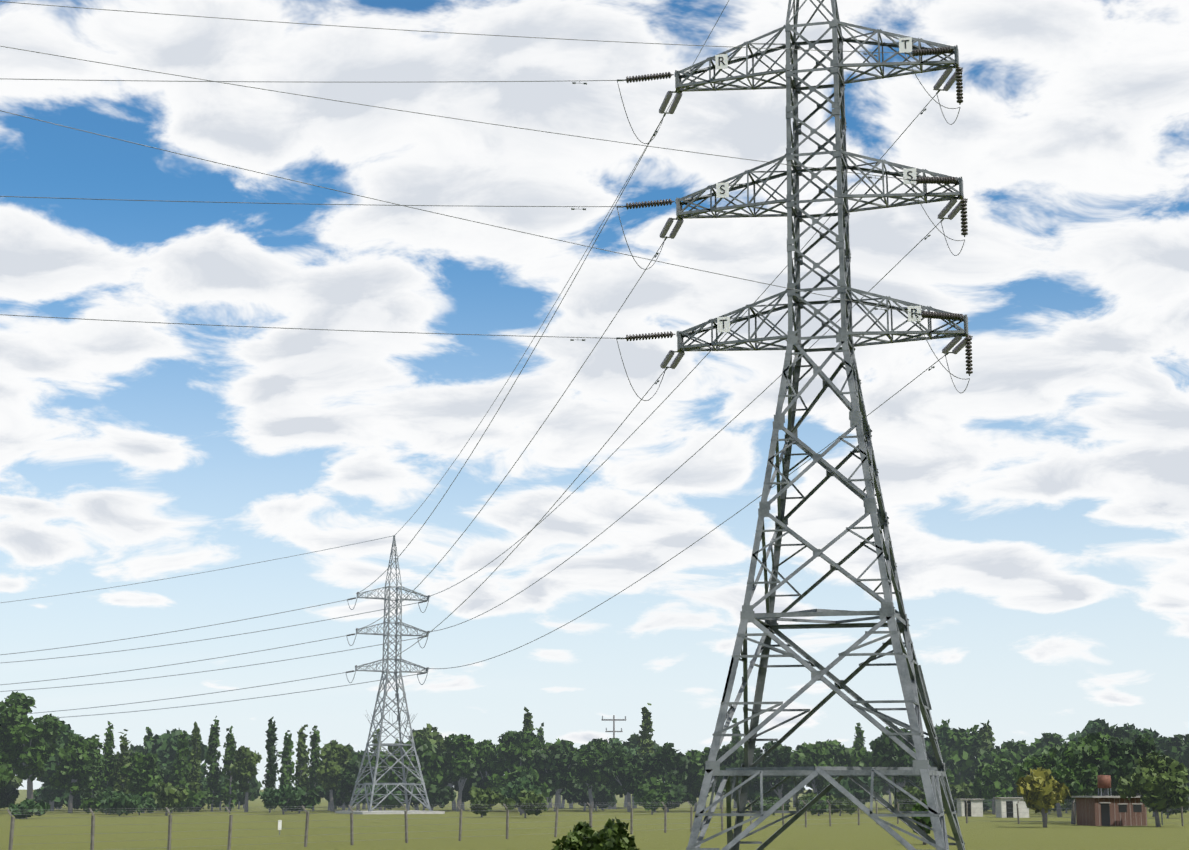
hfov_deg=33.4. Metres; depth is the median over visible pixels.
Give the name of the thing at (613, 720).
pole
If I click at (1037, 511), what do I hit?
sky
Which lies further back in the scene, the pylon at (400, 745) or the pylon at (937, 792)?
the pylon at (400, 745)
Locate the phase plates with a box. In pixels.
[715,37,920,332]
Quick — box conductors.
[0,0,969,717]
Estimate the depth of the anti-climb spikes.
268.98 m
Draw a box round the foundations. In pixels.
[335,810,444,813]
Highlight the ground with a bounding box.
[0,790,1188,849]
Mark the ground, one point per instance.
(988, 830)
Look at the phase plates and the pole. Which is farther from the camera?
the pole
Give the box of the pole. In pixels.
[601,715,625,737]
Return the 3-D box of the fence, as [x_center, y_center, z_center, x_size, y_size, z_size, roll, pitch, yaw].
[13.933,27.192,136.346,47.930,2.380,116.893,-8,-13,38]
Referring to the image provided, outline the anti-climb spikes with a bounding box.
[365,711,417,724]
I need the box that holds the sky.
[0,0,1188,789]
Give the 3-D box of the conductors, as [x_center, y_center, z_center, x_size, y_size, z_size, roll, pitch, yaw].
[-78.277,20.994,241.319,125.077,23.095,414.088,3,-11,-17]
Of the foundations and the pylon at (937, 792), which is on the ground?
the foundations
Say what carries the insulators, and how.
hanging from the pylon at (937, 792)
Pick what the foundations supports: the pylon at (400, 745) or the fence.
the pylon at (400, 745)
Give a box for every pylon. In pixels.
[347,535,431,810]
[675,0,967,849]
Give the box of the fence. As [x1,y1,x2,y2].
[7,799,1183,849]
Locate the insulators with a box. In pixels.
[346,47,972,674]

